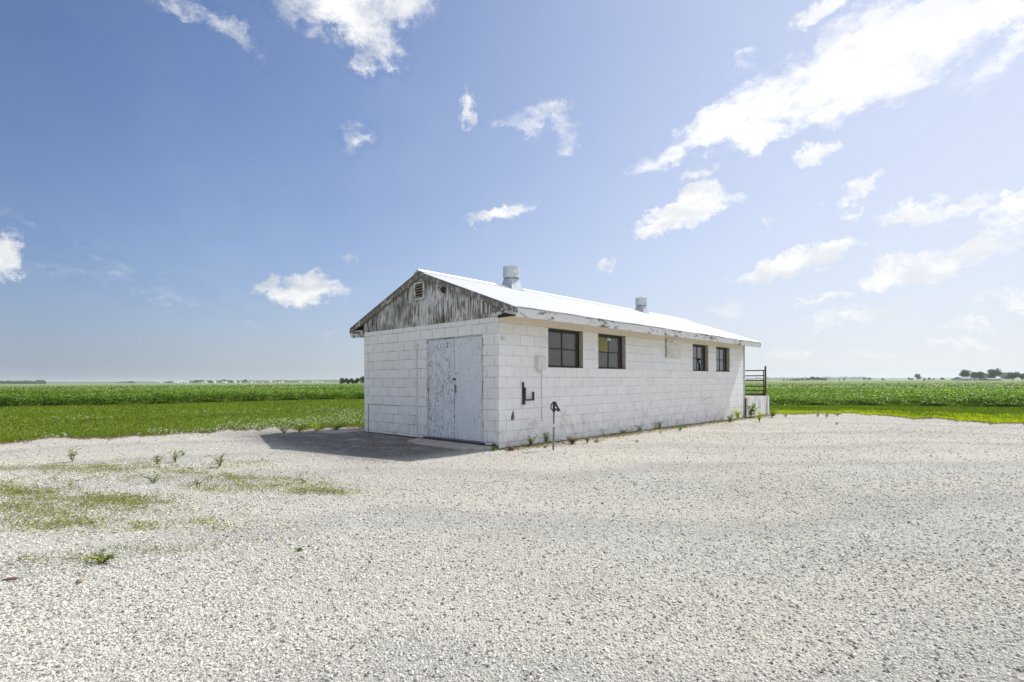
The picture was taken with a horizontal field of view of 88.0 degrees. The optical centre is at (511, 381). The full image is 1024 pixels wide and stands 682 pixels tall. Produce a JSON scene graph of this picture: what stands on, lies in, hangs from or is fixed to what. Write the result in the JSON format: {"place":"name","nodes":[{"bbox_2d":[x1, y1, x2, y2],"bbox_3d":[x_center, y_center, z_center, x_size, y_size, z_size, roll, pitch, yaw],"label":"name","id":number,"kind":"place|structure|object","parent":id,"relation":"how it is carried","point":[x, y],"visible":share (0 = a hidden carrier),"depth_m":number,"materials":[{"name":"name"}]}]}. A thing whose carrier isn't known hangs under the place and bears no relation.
{"place":"outdoors","nodes":[
{"label":"outdoors","id":0,"kind":"place"},
{"bbox_2d":[0,398,1023,438],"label":"lawn","id":1,"kind":"structure","parent":0,"point":[230,422],"depth_m":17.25,"materials":[{"name":"plant"}]},
{"bbox_2d":[0,422,363,441],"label":"edge grass","id":2,"kind":"structure","parent":1,"relation":"on","point":[98,434],"depth_m":12.09,"materials":[{"name":"green plant"}]},
{"bbox_2d":[34,406,363,436],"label":"clover heads","id":3,"kind":"object","parent":1,"relation":"on","point":[64,433],"visible":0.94,"depth_m":14.82,"materials":[{"name":"plant"}]},
{"bbox_2d":[769,408,1023,423],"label":"yellow weeds","id":4,"kind":"object","parent":1,"relation":"on","point":[994,419],"visible":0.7,"depth_m":19.70,"materials":[{"name":"plant"}]},
{"bbox_2d":[0,413,1023,681],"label":"gravel yard","id":5,"kind":"structure","parent":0,"point":[694,433],"depth_m":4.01,"materials":[{"name":"grey gravel"}]},
{"bbox_2d":[2,577,17,580],"bbox_3d":[-3.067,1.209,3.240,0.077,0.015,0.032,0,0,-29],"label":"stone","id":6,"kind":"object","parent":5,"relation":"on","point":[10,578],"visible":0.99,"depth_m":3.23,"materials":[{"name":"brown stone"}]},
{"bbox_2d":[64,448,80,461],"bbox_3d":[-6.637,1.119,8.034,0.234,0.226,0.164,0,0,-34],"label":"weed","id":7,"kind":"object","parent":5,"relation":"on","point":[71,454],"visible":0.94,"depth_m":8.02,"materials":[{"name":"green plant"}]},
{"bbox_2d":[75,578,84,582],"bbox_3d":[-2.626,1.215,3.225,0.041,0.030,0.036,0,0,-6],"label":"stone","id":8,"kind":"object","parent":5,"relation":"on","point":[80,580],"visible":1,"depth_m":3.21,"materials":[{"name":"beige stone"}]},
{"bbox_2d":[87,549,117,563],"bbox_3d":[-2.725,1.188,3.557,0.204,0.093,0.134,0,0,-18],"label":"weed","id":9,"kind":"object","parent":5,"relation":"on","point":[110,556],"visible":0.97,"depth_m":3.56,"materials":[{"name":"green plant"}]},
{"bbox_2d":[140,473,164,482],"bbox_3d":[-4.288,1.159,6.322,0.243,0.142,0.178,0,0,-43],"label":"weed","id":10,"kind":"object","parent":5,"relation":"on","point":[151,480],"visible":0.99,"depth_m":6.34,"materials":[{"name":"green plant"}]},
{"bbox_2d":[152,452,170,463],"bbox_3d":[-5.138,1.135,7.767,0.262,0.176,0.125,0,0,-44],"label":"weed","id":11,"kind":"object","parent":5,"relation":"on","point":[156,457],"visible":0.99,"depth_m":7.73,"materials":[{"name":"green plant"}]},
{"bbox_2d":[169,450,181,461],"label":"weed","id":12,"kind":"object","parent":5,"relation":"on","point":[173,456],"visible":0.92,"depth_m":7.90,"materials":[{"name":"green plant"}]},
{"bbox_2d":[0,425,363,443],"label":"dry fringe","id":13,"kind":"object","parent":5,"relation":"on","point":[120,436],"visible":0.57,"depth_m":11.88,"materials":[{"name":"beige plant"}]},
{"bbox_2d":[0,456,378,569],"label":"creeping weeds","id":14,"kind":"object","parent":5,"relation":"on","point":[115,499],"visible":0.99,"depth_m":5.41,"materials":[{"name":"green plant"}]},
{"bbox_2d":[208,453,226,466],"bbox_3d":[-4.139,1.112,7.458,0.238,0.212,0.228,0,0,14],"label":"weed","id":15,"kind":"object","parent":5,"relation":"on","point":[221,460],"visible":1,"depth_m":7.45,"materials":[{"name":"green plant"}]},
{"bbox_2d":[275,422,292,432],"bbox_3d":[-5.345,1.095,12.462,0.467,0.272,0.457,0,0,-24],"label":"weed","id":16,"kind":"object","parent":5,"relation":"on","point":[284,430],"visible":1,"depth_m":12.41,"materials":[{"name":"green plant"}]},
{"bbox_2d":[290,423,309,431],"bbox_3d":[-5.069,1.108,12.694,0.503,0.250,0.504,0,0,-17],"label":"weed","id":17,"kind":"object","parent":5,"relation":"on","point":[296,426],"visible":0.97,"depth_m":12.72,"materials":[{"name":"green plant"}]},
{"bbox_2d":[308,423,327,430],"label":"weed","id":18,"kind":"object","parent":5,"relation":"on","point":[314,427],"visible":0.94,"depth_m":13.00,"materials":[{"name":"green plant"}]},
{"bbox_2d":[318,429,360,433],"bbox_3d":[-4.329,1.267,13.048,1.000,0.095,0.880,0,0,40],"label":"concrete pad","id":19,"kind":"object","parent":5,"relation":"on","point":[340,431],"visible":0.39,"depth_m":12.86,"materials":[{"name":"grey concrete"}]},
{"bbox_2d":[333,424,347,429],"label":"weed","id":20,"kind":"object","parent":19,"relation":"on","point":[338,427],"visible":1,"depth_m":13.28,"materials":[{"name":"green plant"}]},
{"bbox_2d":[407,438,491,450],"bbox_3d":[-1.377,1.258,10.313,2.285,0.105,0.610,0,0,43],"label":"door sill","id":21,"kind":"structure","parent":5,"relation":"on","point":[451,445],"depth_m":10.08,"materials":[{"name":"concrete"}]},
{"bbox_2d":[527,434,537,444],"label":"weed","id":22,"kind":"object","parent":5,"relation":"on","point":[530,440],"visible":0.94,"depth_m":10.17,"materials":[{"name":"green plant"}]},
{"bbox_2d":[550,401,559,449],"bbox_3d":[0.786,0.853,9.603,0.184,0.989,0.067,0,0,0],"label":"yard hydrant","id":23,"kind":"object","parent":5,"relation":"on","point":[554,403],"visible":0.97,"depth_m":9.59,"materials":[{"name":"metal"}]},
{"bbox_2d":[349,263,761,448],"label":"block shed","id":24,"kind":"structure","parent":5,"relation":"on","point":[506,363],"depth_m":11.64,"materials":[{"name":"concrete"}]},
{"bbox_2d":[428,338,455,438],"bbox_3d":[-1.447,0.147,10.900,0.900,2.013,0.062,0,0,43],"label":"door","id":25,"kind":"structure","parent":24,"relation":"in","point":[441,413],"depth_m":10.89,"materials":[{"name":"white wood"}]},
{"bbox_2d":[454,336,481,441],"bbox_3d":[-0.845,0.144,10.339,0.838,2.013,0.062,0,0,43],"label":"door","id":26,"kind":"structure","parent":24,"relation":"in","point":[468,350],"depth_m":10.35,"materials":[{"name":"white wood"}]},
{"bbox_2d":[548,328,582,367],"bbox_3d":[1.101,-0.692,11.328,0.123,0.809,1.216,0,0,43],"label":"window","id":27,"kind":"structure","parent":24,"relation":"in","point":[563,345],"depth_m":11.40,"materials":[{"name":"grey glass"}]},
{"bbox_2d":[598,334,624,368],"bbox_3d":[2.333,-0.698,12.654,0.123,0.809,1.196,0,0,43],"label":"window","id":28,"kind":"structure","parent":24,"relation":"in","point":[609,346],"depth_m":12.73,"materials":[{"name":"black glass"}]},
{"bbox_2d":[693,344,704,370],"bbox_3d":[5.731,-0.714,16.308,0.123,0.809,1.136,0,0,43],"label":"window","id":29,"kind":"structure","parent":24,"relation":"in","point":[698,350],"depth_m":16.43,"materials":[{"name":"grey glass"}]},
{"bbox_2d":[716,347,728,371],"bbox_3d":[6.928,-0.719,17.601,0.123,0.809,1.136,0,0,43],"label":"window","id":30,"kind":"structure","parent":24,"relation":"in","point":[721,353],"depth_m":17.76,"materials":[{"name":"grey glass"}]},
{"bbox_2d":[565,436,581,443],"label":"dry tuft","id":31,"kind":"object","parent":5,"relation":"on","point":[572,440],"visible":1,"depth_m":10.54,"materials":[{"name":"beige plant"}]},
{"bbox_2d":[496,414,769,451],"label":"dry litter","id":32,"kind":"object","parent":5,"relation":"on","point":[599,437],"visible":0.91,"depth_m":12.62,"materials":[{"name":"brown plant"}]},
{"bbox_2d":[506,414,783,450],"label":"sprouts","id":33,"kind":"object","parent":5,"relation":"on","point":[628,434],"visible":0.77,"depth_m":12.44,"materials":[{"name":"green plant"}]},
{"bbox_2d":[726,415,733,421],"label":"weed","id":34,"kind":"object","parent":5,"relation":"on","point":[729,419],"visible":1,"depth_m":16.15,"materials":[{"name":"green plant"}]},
{"bbox_2d":[734,409,741,417],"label":"weed","id":35,"kind":"object","parent":5,"relation":"on","point":[737,414],"visible":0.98,"depth_m":17.96,"materials":[{"name":"green plant"}]},
{"bbox_2d":[746,402,758,416],"bbox_3d":[8.620,1.034,18.906,0.484,0.552,0.539,0,0,-22],"label":"weed","id":36,"kind":"object","parent":5,"relation":"on","point":[752,411],"visible":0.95,"depth_m":18.94,"materials":[{"name":"green plant"}]},
{"bbox_2d":[745,395,768,416],"bbox_3d":[8.044,0.988,21.139,3.350,0.837,2.648,0,0,43],"label":"loading dock","id":37,"kind":"object","parent":5,"relation":"on","point":[761,402],"visible":0.29,"depth_m":20.22,"materials":[{"name":"white concrete"}]},
{"bbox_2d":[745,366,765,394],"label":"pipe gate","id":38,"kind":"structure","parent":37,"relation":"on","point":[763,386],"depth_m":21.08,"materials":[{"name":"grey metal"}]},
{"bbox_2d":[755,411,763,421],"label":"weed","id":39,"kind":"object","parent":5,"relation":"on","point":[759,416],"visible":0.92,"depth_m":16.86,"materials":[{"name":"green plant"}]},
{"bbox_2d":[770,408,777,416],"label":"weed","id":40,"kind":"object","parent":5,"relation":"on","point":[772,412],"visible":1,"depth_m":18.97,"materials":[{"name":"green plant"}]},
{"bbox_2d":[768,411,1023,424],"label":"dry fringe","id":41,"kind":"object","parent":5,"relation":"on","point":[988,422],"visible":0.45,"depth_m":18.54,"materials":[{"name":"beige plant"}]},
{"bbox_2d":[0,379,1023,384],"bbox_3d":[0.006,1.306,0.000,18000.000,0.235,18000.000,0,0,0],"label":"ground","id":42,"kind":"structure","parent":0,"point":[359,382],"depth_m":890.03,"materials":[{"name":"green plant"}]},
{"bbox_2d":[0,379,359,383],"bbox_3d":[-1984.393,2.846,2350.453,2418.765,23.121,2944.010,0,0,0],"label":"woods","id":43,"kind":"object","parent":42,"relation":"on","point":[51,382],"visible":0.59,"depth_m":2613.33,"materials":[{"name":"green plant"}]},
{"bbox_2d":[0,380,1023,390],"bbox_3d":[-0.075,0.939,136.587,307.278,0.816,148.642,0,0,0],"label":"soybean plants","id":44,"kind":"object","parent":42,"relation":"on","point":[352,385],"visible":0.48,"depth_m":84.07,"materials":[{"name":"green plant"}]},
{"bbox_2d":[745,372,1020,379],"bbox_3d":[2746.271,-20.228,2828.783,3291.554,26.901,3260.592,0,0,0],"label":"woods","id":45,"kind":"object","parent":42,"relation":"on","point":[804,378],"visible":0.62,"depth_m":3033.64,"materials":[{"name":"green plant"}]},
{"bbox_2d":[953,377,973,380],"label":"farm building","id":46,"kind":"structure","parent":42,"relation":"on","point":[962,379],"depth_m":397.20,"materials":[{"name":"white paint"}]},
{"bbox_2d":[959,369,971,376],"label":"broadleaf tree","id":47,"kind":"object","parent":42,"relation":"on","point":[964,373],"visible":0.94,"depth_m":429.36,"materials":[{"name":"green plant"}]},
{"bbox_2d":[974,371,986,380],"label":"broadleaf tree","id":48,"kind":"object","parent":42,"relation":"on","point":[979,375],"visible":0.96,"depth_m":433.96,"materials":[{"name":"green plant"}]},
{"bbox_2d":[981,378,1000,380],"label":"farm building","id":49,"kind":"structure","parent":42,"relation":"on","point":[990,379],"depth_m":398.36,"materials":[{"name":"beige paint"}]},
{"bbox_2d":[984,368,1001,377],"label":"broadleaf tree","id":50,"kind":"object","parent":42,"relation":"on","point":[992,373],"visible":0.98,"depth_m":418.03,"materials":[{"name":"green plant"}]},
{"bbox_2d":[998,372,1006,379],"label":"broadleaf tree","id":51,"kind":"object","parent":42,"relation":"on","point":[1003,374],"visible":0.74,"depth_m":898.36,"materials":[{"name":"green plant"}]},
{"bbox_2d":[1003,371,1021,380],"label":"broadleaf tree","id":52,"kind":"object","parent":42,"relation":"on","point":[1011,375],"visible":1,"depth_m":418.49,"materials":[{"name":"green plant"}]},
{"bbox_2d":[0,0,1023,381],"label":"sky","id":53,"kind":"structure","parent":0,"point":[205,190],"materials":[{"name":"blue"}]},
{"bbox_2d":[8,398,1023,407],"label":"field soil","id":54,"kind":"structure","parent":0,"point":[363,398],"depth_m":29.75,"materials":[{"name":"brown soil"}]},
{"bbox_2d":[0,386,1023,402],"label":"soybean plants","id":55,"kind":"object","parent":54,"relation":"on","point":[875,391],"visible":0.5,"depth_m":35.42,"materials":[{"name":"green plant"}]},
{"bbox_2d":[0,388,1023,406],"bbox_3d":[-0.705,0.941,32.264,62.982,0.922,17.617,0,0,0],"label":"soybean plants","id":56,"kind":"object","parent":54,"relation":"on","point":[781,401],"visible":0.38,"depth_m":28.27,"materials":[{"name":"green plant"}]}
]}

